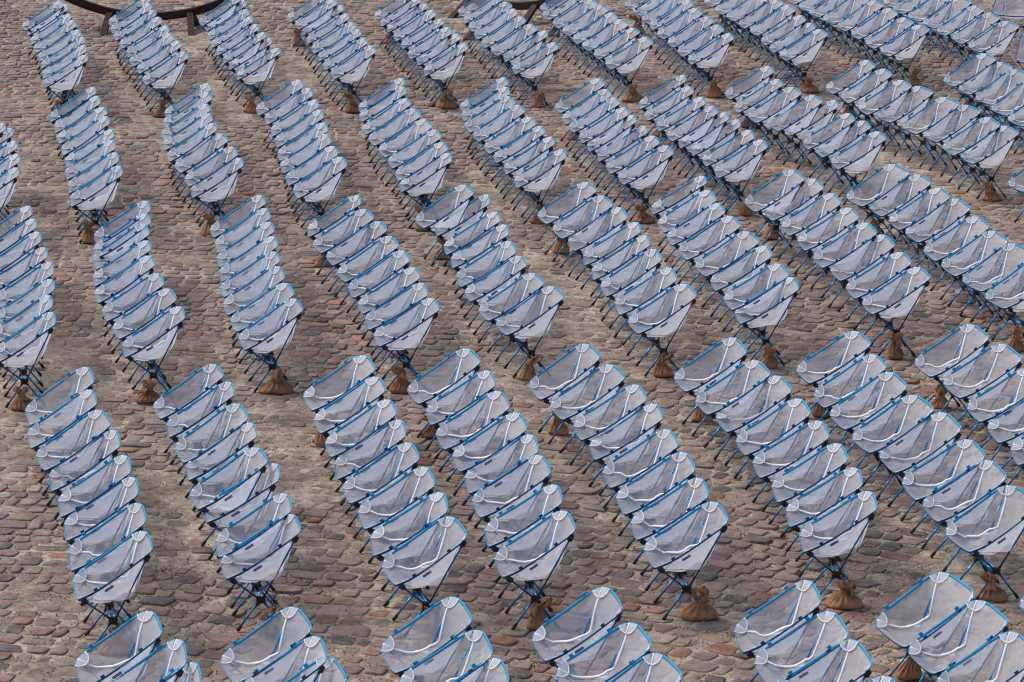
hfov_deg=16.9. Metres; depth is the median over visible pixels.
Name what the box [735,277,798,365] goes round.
camp chair
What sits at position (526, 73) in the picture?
camp chair
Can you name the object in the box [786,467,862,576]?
camp chair
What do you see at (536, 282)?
camp chair
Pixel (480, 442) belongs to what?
camp chair
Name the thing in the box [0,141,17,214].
camp chair
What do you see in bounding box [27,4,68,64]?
camp chair
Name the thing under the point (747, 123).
sandbag
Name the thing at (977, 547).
camp chair
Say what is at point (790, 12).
camp chair
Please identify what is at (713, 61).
camp chair
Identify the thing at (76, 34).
camp chair
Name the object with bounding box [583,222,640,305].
camp chair
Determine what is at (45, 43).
camp chair
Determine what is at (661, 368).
sandbag
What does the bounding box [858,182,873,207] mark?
sandbag
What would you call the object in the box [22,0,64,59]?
camp chair
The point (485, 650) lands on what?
camp chair
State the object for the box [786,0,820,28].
camp chair
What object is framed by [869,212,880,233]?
sandbag
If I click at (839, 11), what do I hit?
camp chair
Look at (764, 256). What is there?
camp chair
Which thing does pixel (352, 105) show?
sandbag
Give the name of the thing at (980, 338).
camp chair
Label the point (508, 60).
camp chair
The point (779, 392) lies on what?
camp chair
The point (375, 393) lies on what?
camp chair
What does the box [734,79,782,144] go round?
camp chair
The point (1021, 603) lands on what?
camp chair
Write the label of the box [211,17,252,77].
camp chair
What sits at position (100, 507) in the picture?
camp chair
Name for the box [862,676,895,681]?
camp chair
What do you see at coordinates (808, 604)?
camp chair
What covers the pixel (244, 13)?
camp chair
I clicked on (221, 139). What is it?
camp chair
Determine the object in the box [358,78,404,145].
camp chair
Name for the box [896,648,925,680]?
sandbag
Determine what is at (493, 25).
camp chair
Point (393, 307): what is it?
camp chair
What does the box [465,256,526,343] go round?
camp chair
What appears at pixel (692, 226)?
camp chair
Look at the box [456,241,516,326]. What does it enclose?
camp chair
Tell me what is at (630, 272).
camp chair
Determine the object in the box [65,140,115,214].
camp chair
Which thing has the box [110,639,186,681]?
camp chair
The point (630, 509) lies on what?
camp chair
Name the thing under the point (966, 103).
sandbag
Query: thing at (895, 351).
sandbag
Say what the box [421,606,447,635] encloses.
sandbag
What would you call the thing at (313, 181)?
camp chair
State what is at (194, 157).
camp chair
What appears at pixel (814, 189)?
camp chair
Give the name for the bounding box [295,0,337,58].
camp chair
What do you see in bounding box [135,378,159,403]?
sandbag
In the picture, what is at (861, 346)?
camp chair
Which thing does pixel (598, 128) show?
camp chair
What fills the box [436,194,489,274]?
camp chair
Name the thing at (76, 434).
camp chair
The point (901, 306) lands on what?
camp chair
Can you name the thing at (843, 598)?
sandbag
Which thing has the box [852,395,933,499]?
camp chair
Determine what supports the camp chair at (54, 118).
on the cobblestone paving
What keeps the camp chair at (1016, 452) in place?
on the cobblestone paving
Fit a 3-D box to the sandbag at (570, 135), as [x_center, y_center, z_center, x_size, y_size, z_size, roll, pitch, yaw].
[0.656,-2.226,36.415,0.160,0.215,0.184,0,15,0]
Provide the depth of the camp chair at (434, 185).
32.52 m
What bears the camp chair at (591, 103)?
on the cobblestone paving
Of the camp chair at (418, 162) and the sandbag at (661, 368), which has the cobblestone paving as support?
the camp chair at (418, 162)
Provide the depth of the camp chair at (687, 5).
41.09 m
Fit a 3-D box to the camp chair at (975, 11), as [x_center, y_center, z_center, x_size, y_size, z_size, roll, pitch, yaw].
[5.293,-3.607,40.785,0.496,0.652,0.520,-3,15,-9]
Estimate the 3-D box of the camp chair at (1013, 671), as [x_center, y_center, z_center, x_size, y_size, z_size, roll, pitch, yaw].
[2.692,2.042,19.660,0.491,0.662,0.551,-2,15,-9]
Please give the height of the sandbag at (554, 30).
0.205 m
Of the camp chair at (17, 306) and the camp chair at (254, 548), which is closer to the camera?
the camp chair at (254, 548)
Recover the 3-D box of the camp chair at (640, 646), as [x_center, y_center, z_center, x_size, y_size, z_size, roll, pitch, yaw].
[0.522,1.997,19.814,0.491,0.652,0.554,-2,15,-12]
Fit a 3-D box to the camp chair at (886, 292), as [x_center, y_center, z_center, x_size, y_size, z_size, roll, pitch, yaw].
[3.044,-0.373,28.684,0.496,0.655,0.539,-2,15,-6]
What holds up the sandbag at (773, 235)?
attached to the camp chair at (779, 205)
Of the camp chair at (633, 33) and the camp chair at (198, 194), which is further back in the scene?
the camp chair at (633, 33)
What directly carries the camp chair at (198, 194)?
on the cobblestone paving
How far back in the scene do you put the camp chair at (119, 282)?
29.06 m
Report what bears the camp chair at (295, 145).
on the cobblestone paving
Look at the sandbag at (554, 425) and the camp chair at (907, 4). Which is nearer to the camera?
the sandbag at (554, 425)
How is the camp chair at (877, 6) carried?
on the cobblestone paving
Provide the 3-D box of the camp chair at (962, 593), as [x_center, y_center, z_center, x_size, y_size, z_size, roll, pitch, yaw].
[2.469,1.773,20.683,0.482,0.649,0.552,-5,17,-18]
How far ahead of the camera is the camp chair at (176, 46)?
38.30 m
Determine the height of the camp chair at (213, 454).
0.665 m
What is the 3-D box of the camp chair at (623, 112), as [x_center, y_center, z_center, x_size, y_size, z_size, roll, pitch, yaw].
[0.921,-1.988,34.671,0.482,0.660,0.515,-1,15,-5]
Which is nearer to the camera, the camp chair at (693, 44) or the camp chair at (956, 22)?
the camp chair at (693, 44)
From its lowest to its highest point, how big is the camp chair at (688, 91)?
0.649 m
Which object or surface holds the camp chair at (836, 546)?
on the cobblestone paving
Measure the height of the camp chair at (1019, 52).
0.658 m
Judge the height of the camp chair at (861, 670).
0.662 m
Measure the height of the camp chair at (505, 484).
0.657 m
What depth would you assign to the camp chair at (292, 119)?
35.62 m
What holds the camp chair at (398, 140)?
on the cobblestone paving
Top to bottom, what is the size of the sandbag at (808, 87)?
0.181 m
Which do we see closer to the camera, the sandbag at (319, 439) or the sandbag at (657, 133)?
the sandbag at (319, 439)
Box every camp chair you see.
[0,123,5,139]
[0,128,13,198]
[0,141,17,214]
[0,154,20,229]
[0,167,19,237]
[0,206,32,277]
[0,219,36,292]
[0,232,41,313]
[0,247,47,331]
[0,262,53,350]
[0,279,54,369]
[0,295,52,388]
[0,312,55,407]
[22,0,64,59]
[25,367,94,471]
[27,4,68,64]
[27,389,96,495]
[30,14,70,74]
[33,20,76,77]
[36,409,110,518]
[38,30,81,91]
[41,37,84,100]
[42,45,86,110]
[43,55,87,113]
[49,87,96,155]
[49,430,120,539]
[54,96,100,165]
[57,107,107,171]
[58,455,131,554]
[61,116,109,185]
[64,477,138,582]
[65,129,113,194]
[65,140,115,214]
[67,152,118,229]
[68,503,145,622]
[70,165,122,242]
[72,531,152,652]
[74,611,162,681]
[92,223,149,305]
[93,213,150,296]
[93,240,151,327]
[94,201,150,276]
[94,255,154,344]
[102,273,163,362]
[109,0,150,55]
[110,3,151,63]
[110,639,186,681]
[112,288,176,381]
[113,10,156,70]
[119,17,162,78]
[122,306,184,400]
[126,26,169,87]
[129,33,174,96]
[137,41,181,105]
[142,51,188,114]
[153,364,223,464]
[158,662,201,681]
[161,104,210,173]
[163,92,212,159]
[163,113,212,185]
[164,83,211,149]
[166,381,234,484]
[167,123,216,196]
[174,133,228,208]
[175,403,247,510]
[185,146,237,222]
[186,423,256,529]
[189,447,267,559]
[190,158,243,233]
[199,0,240,55]
[205,0,246,60]
[205,463,279,572]
[208,9,249,68]
[210,195,265,269]
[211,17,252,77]
[215,208,270,288]
[215,493,291,608]
[216,24,259,85]
[217,222,274,297]
[219,236,277,315]
[220,251,280,338]
[220,514,300,631]
[220,607,311,681]
[223,32,265,94]
[223,266,284,356]
[229,38,271,100]
[230,283,293,373]
[236,48,280,111]
[238,298,302,391]
[244,636,326,681]
[256,80,303,147]
[265,88,312,157]
[271,99,318,170]
[275,110,323,182]
[278,122,327,195]
[280,134,331,208]
[285,657,346,681]
[286,146,337,221]
[287,0,325,51]
[293,157,346,235]
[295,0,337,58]
[302,5,343,64]
[303,355,375,455]
[306,14,349,73]
[307,195,360,274]
[311,22,355,83]
[313,209,373,291]
[314,376,385,479]
[318,29,361,92]
[323,38,367,100]
[325,399,396,505]
[326,221,386,304]
[330,45,376,110]
[334,420,405,526]
[337,236,398,321]
[343,442,419,552]
[348,250,409,338]
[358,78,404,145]
[358,267,420,355]
[358,467,434,578]
[359,86,406,155]
[362,98,410,168]
[365,283,427,371]
[368,108,420,180]
[370,492,447,606]
[374,0,412,48]
[374,298,439,389]
[378,119,432,192]
[380,0,420,55]
[381,597,472,681]
[382,516,466,637]
[387,3,428,61]
[388,129,441,203]
[393,10,435,71]
[395,142,447,216]
[399,153,451,228]
[399,630,492,681]
[401,19,443,79]
[407,348,480,449]
[408,27,452,89]
[415,184,473,266]
[416,34,460,96]
[424,43,467,106]
[426,370,495,471]
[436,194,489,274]
[436,391,509,495]
[444,212,500,293]
[451,224,508,307]
[452,412,526,519]
[452,658,508,681]
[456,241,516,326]
[458,0,495,45]
[460,77,508,144]
[461,87,509,154]
[463,0,502,52]
[464,96,515,165]
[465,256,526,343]
[465,434,538,541]
[468,2,511,60]
[472,455,550,567]
[473,105,524,176]
[474,8,517,68]
[478,273,544,361]
[481,16,525,77]
[484,117,536,187]
[485,484,562,598]
[491,24,537,84]
[493,126,545,198]
[495,510,575,629]
[496,286,563,377]
[504,30,547,93]
[504,137,554,210]
[512,42,557,104]
[514,149,566,224]
[528,343,599,443]
[532,587,622,681]
[537,182,596,261]
[540,0,574,41]
[542,0,583,47]
[550,364,624,465]
[552,0,597,57]
[552,195,612,276]
[554,78,605,146]
[555,622,651,681]
[562,5,608,65]
[562,89,611,157]
[568,207,627,288]
[569,97,619,166]
[572,13,617,73]
[573,384,646,486]
[579,107,628,177]
[582,19,628,80]
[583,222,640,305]
[587,115,636,186]
[590,403,662,508]
[592,235,649,320]
[594,28,639,88]
[597,126,647,196]
[600,249,661,337]
[603,429,678,536]
[605,37,652,98]
[606,136,659,207]
[610,653,682,681]
[615,267,676,355]
[616,452,695,563]
[618,145,673,221]
[624,0,660,34]
[628,284,696,376]
[631,478,708,590]
[632,0,672,38]
[639,75,686,142]
[641,0,684,52]
[644,86,693,152]
[644,501,728,619]
[650,0,692,59]
[651,176,706,253]
[656,97,705,164]
[657,8,702,69]
[657,190,716,267]
[667,16,713,77]
[667,106,718,174]
[667,203,724,283]
[674,337,746,436]
[677,24,723,85]
[678,112,728,182]
[678,216,740,295]
[688,33,733,95]
[691,119,740,190]
[695,231,759,316]
[695,360,770,459]
[702,130,754,201]
[704,0,739,34]
[710,245,771,331]
[714,0,754,41]
[714,139,767,213]
[716,375,791,478]
[723,263,788,346]
[725,66,774,131]
[726,0,769,49]
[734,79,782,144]
[734,580,820,681]
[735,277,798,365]
[736,398,810,502]
[738,0,783,57]
[744,169,804,247]
[748,87,801,156]
[750,5,795,65]
[753,420,829,524]
[754,611,848,681]
[761,15,805,73]
[764,179,823,258]
[769,23,815,82]
[769,95,822,164]
[772,443,847,551]
[779,29,827,86]
[780,639,872,681]
[781,193,841,274]
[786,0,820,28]
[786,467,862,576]
[789,100,838,168]
[796,331,870,420]
[797,207,858,288]
[798,0,836,38]
[799,491,876,594]
[803,113,854,183]
[809,0,851,45]
[813,222,876,307]
[814,354,886,442]
[816,120,870,192]
[822,0,869,52]
[826,60,874,125]
[830,234,894,320]
[830,372,906,473]
[831,131,886,204]
[837,0,883,60]
[841,69,892,135]
[846,164,909,239]
[846,252,911,334]
[851,8,897,68]
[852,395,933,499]
[858,80,911,146]
[862,267,929,356]
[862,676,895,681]
[866,17,913,77]
[870,174,930,252]
[875,572,974,681]
[877,86,932,155]
[879,412,961,520]
[880,25,929,86]
[883,0,921,34]
[889,188,950,267]
[893,0,934,42]
[902,97,959,167]
[902,439,985,548]
[905,198,970,278]
[907,0,952,49]
[908,600,1008,681]
[914,324,989,418]
[922,0,971,56]
[922,460,1006,571]
[923,105,980,176]
[923,216,989,299]
[936,5,984,64]
[936,631,1023,681]
[941,231,1008,315]
[942,117,999,189]
[943,53,996,117]
[943,344,1021,438]
[945,485,1023,599]
[952,12,1000,73]
[959,62,1012,126]
[960,125,1018,198]
[962,243,1023,331]
[967,368,1023,459]
[968,21,1019,75]
[975,69,1023,137]
[984,264,1023,340]
[987,400,1023,484]
[991,81,1023,148]
[992,0,1023,42]
[1007,105,1023,153]
[1007,168,1023,222]
[1010,433,1023,469]
[1015,31,1023,89]
[1019,596,1023,611]
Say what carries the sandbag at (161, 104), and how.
attached to the camp chair at (157, 83)
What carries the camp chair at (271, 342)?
on the cobblestone paving
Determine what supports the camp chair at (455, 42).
on the cobblestone paving
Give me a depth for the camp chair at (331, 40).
40.15 m
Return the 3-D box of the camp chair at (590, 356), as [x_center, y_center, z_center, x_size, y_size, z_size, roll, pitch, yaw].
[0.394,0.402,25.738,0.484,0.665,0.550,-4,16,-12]
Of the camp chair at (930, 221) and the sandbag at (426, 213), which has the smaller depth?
the camp chair at (930, 221)
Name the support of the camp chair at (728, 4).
on the cobblestone paving
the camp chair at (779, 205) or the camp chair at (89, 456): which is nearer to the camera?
the camp chair at (89, 456)
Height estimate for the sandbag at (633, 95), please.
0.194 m
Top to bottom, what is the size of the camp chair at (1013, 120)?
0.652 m
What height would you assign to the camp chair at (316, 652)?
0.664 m
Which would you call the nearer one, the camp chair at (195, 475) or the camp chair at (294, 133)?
the camp chair at (195, 475)
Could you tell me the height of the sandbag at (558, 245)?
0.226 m
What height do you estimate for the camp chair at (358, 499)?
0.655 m
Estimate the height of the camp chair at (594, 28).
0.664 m
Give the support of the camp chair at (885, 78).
on the cobblestone paving
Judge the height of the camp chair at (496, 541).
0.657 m
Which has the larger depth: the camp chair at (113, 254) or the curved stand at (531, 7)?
the curved stand at (531, 7)
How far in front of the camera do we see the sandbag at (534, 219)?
32.62 m
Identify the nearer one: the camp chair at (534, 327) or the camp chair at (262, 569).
the camp chair at (262, 569)
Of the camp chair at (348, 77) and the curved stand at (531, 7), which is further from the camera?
the curved stand at (531, 7)
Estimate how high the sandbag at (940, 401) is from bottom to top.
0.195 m
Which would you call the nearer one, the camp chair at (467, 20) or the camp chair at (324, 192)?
the camp chair at (324, 192)
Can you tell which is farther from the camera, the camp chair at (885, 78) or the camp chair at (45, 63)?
the camp chair at (45, 63)
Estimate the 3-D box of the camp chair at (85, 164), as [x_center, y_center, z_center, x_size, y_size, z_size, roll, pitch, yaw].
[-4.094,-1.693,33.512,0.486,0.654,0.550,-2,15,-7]
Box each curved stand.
[65,0,231,34]
[447,0,565,24]
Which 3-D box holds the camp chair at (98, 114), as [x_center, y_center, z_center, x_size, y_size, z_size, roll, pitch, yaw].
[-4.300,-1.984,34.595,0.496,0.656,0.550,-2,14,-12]
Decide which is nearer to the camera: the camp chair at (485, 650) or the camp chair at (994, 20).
the camp chair at (485, 650)
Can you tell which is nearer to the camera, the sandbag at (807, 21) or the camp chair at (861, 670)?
the camp chair at (861, 670)
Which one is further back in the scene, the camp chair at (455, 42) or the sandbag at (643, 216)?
the camp chair at (455, 42)
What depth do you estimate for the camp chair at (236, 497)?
23.14 m
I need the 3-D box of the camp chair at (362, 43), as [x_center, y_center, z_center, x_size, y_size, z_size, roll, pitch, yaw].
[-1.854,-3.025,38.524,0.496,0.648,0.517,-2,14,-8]
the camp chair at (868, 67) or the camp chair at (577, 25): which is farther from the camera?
the camp chair at (577, 25)
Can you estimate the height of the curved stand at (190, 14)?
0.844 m
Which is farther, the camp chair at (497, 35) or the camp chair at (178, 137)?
the camp chair at (497, 35)
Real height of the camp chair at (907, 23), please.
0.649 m
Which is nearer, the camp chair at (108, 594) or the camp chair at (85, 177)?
the camp chair at (108, 594)
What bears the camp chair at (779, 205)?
on the cobblestone paving
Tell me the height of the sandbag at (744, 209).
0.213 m
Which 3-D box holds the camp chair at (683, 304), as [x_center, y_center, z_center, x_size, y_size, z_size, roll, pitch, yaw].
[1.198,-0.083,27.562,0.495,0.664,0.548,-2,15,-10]
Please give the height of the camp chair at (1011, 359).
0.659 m
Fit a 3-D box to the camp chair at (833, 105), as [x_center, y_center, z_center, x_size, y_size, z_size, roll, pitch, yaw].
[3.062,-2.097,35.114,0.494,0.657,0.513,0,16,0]
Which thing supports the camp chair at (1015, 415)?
on the cobblestone paving
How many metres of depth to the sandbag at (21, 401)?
26.44 m
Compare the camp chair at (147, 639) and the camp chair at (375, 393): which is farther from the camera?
the camp chair at (375, 393)
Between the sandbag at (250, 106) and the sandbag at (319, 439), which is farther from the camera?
the sandbag at (250, 106)
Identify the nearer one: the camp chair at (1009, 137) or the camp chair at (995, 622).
the camp chair at (995, 622)
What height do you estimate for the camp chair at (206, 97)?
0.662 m
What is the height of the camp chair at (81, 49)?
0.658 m
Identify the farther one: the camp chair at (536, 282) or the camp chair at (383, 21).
the camp chair at (383, 21)
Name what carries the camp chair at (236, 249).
on the cobblestone paving
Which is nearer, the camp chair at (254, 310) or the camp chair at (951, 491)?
the camp chair at (951, 491)
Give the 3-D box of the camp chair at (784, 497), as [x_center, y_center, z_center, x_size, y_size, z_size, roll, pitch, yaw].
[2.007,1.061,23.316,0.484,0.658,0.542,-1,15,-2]
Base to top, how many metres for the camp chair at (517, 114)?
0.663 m
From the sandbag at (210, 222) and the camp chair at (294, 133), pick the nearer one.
the sandbag at (210, 222)
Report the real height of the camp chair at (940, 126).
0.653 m
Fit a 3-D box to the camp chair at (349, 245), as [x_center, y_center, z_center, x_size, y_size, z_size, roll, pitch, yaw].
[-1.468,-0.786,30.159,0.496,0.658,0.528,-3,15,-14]
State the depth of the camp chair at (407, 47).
39.80 m
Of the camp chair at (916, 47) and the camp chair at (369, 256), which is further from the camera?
the camp chair at (916, 47)
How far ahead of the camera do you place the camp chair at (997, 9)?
42.20 m
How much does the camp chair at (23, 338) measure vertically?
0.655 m
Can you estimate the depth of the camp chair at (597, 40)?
40.22 m
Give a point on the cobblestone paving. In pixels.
(592, 502)
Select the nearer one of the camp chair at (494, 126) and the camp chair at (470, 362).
the camp chair at (470, 362)
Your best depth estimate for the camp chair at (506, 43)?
39.91 m
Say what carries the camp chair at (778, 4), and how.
on the cobblestone paving
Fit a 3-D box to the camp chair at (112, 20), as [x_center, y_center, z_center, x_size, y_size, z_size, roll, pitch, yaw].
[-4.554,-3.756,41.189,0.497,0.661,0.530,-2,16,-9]
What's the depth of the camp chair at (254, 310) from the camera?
28.16 m
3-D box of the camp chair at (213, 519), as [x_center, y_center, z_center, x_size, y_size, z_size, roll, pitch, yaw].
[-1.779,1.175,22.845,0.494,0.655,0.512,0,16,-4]
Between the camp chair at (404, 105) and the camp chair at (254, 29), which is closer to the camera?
the camp chair at (404, 105)
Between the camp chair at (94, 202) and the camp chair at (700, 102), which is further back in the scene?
the camp chair at (700, 102)
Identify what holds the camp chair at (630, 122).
on the cobblestone paving
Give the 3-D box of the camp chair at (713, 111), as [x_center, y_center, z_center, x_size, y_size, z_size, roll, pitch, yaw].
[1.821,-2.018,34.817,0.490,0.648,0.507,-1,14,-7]
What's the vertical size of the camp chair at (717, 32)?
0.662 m
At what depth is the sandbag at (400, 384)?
26.95 m
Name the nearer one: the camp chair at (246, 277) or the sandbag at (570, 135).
the camp chair at (246, 277)
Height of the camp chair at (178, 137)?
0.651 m
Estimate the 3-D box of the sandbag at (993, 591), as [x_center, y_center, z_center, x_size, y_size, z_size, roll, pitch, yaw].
[3.093,1.583,22.309,0.215,0.179,0.146,0,15,0]
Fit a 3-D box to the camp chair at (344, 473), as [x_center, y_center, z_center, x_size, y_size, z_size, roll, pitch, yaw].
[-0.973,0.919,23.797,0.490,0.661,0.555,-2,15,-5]
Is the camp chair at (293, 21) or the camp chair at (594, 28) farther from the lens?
the camp chair at (293, 21)
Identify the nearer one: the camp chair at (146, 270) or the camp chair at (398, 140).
the camp chair at (146, 270)
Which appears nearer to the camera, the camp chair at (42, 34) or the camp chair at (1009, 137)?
the camp chair at (1009, 137)
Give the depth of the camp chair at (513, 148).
34.29 m
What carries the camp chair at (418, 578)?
on the cobblestone paving
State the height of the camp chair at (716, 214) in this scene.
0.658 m
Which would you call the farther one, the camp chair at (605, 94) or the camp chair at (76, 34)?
the camp chair at (76, 34)
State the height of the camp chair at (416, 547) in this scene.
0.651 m
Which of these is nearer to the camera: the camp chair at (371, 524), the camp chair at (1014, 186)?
the camp chair at (371, 524)
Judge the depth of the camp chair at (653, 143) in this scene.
33.38 m
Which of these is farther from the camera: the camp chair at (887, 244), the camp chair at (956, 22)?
the camp chair at (956, 22)
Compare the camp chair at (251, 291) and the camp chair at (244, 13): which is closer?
the camp chair at (251, 291)
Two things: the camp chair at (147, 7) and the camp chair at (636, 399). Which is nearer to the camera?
the camp chair at (636, 399)
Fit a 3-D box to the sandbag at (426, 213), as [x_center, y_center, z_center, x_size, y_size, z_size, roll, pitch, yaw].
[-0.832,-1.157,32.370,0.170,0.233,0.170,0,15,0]
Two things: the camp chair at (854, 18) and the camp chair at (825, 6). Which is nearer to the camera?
the camp chair at (854, 18)
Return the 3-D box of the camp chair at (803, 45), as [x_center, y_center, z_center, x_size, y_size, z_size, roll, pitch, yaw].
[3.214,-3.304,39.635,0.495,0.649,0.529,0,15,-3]
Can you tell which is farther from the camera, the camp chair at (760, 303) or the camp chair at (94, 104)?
the camp chair at (94, 104)
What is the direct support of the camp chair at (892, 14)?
on the cobblestone paving
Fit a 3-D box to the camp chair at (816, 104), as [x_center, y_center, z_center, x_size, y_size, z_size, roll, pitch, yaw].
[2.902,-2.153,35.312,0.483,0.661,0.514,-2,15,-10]
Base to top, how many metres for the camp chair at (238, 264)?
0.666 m
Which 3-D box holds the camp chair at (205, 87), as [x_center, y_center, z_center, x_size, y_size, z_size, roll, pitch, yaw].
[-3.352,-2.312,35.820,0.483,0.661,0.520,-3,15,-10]
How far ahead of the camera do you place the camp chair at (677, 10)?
41.49 m
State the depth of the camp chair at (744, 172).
33.13 m
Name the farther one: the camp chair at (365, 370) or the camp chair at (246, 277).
the camp chair at (246, 277)
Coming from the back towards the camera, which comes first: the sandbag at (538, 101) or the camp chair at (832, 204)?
the sandbag at (538, 101)
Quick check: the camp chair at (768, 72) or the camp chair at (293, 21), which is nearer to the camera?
the camp chair at (768, 72)
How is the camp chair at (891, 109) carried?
on the cobblestone paving
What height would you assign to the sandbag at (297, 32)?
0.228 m
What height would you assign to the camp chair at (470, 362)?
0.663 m
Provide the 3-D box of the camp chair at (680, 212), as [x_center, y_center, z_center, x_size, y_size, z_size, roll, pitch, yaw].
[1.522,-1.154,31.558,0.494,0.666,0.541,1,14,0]
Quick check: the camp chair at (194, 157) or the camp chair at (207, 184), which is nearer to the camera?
the camp chair at (207, 184)
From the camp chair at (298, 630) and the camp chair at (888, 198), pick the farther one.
the camp chair at (888, 198)
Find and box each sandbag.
[10,385,32,410]
[52,99,66,117]
[82,220,94,243]
[97,623,131,655]
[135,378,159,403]
[153,98,167,116]
[201,212,215,235]
[244,94,256,112]
[257,603,283,636]
[258,368,292,394]
[292,27,304,45]
[314,416,334,446]
[315,240,331,266]
[316,212,331,230]
[343,92,358,112]
[384,28,395,43]
[389,365,410,393]
[414,205,431,230]
[421,415,436,437]
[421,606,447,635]
[433,238,448,259]
[436,89,456,108]
[462,25,475,39]
[518,355,543,380]
[526,596,558,630]
[530,203,545,223]
[531,89,545,107]
[548,21,559,36]
[548,409,568,435]
[551,228,569,252]
[567,131,579,139]
[621,84,642,101]
[629,14,643,32]
[633,203,654,223]
[652,351,673,376]
[654,126,665,136]
[680,585,717,620]
[691,395,711,421]
[705,77,722,97]
[718,16,728,29]
[738,192,757,215]
[741,106,754,127]
[761,343,777,368]
[763,222,779,238]
[799,76,818,92]
[800,11,810,23]
[812,387,836,417]
[825,579,862,608]
[842,105,855,117]
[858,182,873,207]
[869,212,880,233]
[887,332,903,358]
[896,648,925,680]
[905,68,920,85]
[930,384,948,408]
[963,93,974,111]
[974,572,1007,601]
[981,180,1001,201]
[1005,325,1023,351]
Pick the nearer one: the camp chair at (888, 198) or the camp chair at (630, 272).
the camp chair at (630, 272)
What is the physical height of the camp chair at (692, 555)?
0.664 m
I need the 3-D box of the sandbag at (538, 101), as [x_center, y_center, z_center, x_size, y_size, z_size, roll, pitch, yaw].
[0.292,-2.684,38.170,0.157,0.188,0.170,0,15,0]
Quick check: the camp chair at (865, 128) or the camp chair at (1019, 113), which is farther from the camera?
the camp chair at (1019, 113)
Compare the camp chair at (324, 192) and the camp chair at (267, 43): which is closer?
the camp chair at (324, 192)
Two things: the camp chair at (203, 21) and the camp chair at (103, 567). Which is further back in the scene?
the camp chair at (203, 21)
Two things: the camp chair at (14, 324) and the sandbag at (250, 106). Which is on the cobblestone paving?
the camp chair at (14, 324)
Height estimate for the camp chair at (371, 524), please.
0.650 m
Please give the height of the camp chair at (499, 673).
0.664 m
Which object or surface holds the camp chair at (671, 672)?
on the cobblestone paving
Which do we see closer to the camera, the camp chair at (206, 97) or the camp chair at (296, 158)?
the camp chair at (296, 158)
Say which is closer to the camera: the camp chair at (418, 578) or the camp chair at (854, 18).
the camp chair at (418, 578)
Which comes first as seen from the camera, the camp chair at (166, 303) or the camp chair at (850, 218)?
the camp chair at (166, 303)
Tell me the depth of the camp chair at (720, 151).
34.01 m
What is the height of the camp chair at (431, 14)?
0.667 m
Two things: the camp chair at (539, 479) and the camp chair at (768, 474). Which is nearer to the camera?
the camp chair at (539, 479)
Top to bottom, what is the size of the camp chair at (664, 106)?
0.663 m
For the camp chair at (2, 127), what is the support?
on the cobblestone paving
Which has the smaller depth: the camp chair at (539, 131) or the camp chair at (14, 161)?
the camp chair at (14, 161)
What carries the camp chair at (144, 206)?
on the cobblestone paving
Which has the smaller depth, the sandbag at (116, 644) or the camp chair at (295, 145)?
the sandbag at (116, 644)
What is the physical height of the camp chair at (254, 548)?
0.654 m
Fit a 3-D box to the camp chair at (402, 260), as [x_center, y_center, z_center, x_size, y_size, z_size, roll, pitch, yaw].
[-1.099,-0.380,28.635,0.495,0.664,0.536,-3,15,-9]
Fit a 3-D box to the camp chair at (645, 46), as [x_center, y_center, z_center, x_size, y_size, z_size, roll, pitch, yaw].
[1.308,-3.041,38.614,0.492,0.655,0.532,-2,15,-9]
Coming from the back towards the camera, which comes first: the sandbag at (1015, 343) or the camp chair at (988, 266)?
the camp chair at (988, 266)
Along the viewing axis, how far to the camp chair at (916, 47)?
39.37 m
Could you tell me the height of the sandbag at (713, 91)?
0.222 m
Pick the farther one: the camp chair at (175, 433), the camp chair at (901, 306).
the camp chair at (901, 306)
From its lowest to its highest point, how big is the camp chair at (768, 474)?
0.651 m
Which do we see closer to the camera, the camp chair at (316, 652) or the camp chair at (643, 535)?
the camp chair at (316, 652)
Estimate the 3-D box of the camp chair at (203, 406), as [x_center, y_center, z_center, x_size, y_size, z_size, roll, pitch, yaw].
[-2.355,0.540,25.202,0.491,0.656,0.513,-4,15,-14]
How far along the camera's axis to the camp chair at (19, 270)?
29.27 m
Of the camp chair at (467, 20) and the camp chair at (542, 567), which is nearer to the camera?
the camp chair at (542, 567)
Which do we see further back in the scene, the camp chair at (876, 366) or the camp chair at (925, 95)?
the camp chair at (925, 95)
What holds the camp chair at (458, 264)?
on the cobblestone paving
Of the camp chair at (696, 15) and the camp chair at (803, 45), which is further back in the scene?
the camp chair at (696, 15)
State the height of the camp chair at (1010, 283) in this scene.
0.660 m
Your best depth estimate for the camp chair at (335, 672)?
19.35 m
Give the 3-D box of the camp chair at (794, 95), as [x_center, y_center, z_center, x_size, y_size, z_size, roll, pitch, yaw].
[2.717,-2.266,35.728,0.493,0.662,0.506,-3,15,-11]
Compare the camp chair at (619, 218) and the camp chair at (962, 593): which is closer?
the camp chair at (962, 593)
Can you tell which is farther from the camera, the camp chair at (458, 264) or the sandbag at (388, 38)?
the sandbag at (388, 38)
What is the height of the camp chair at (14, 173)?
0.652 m
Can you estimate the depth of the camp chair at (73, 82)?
37.36 m
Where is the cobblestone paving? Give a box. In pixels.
[0,0,1023,681]
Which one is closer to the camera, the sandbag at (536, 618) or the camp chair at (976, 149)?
the sandbag at (536, 618)
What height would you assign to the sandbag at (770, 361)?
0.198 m

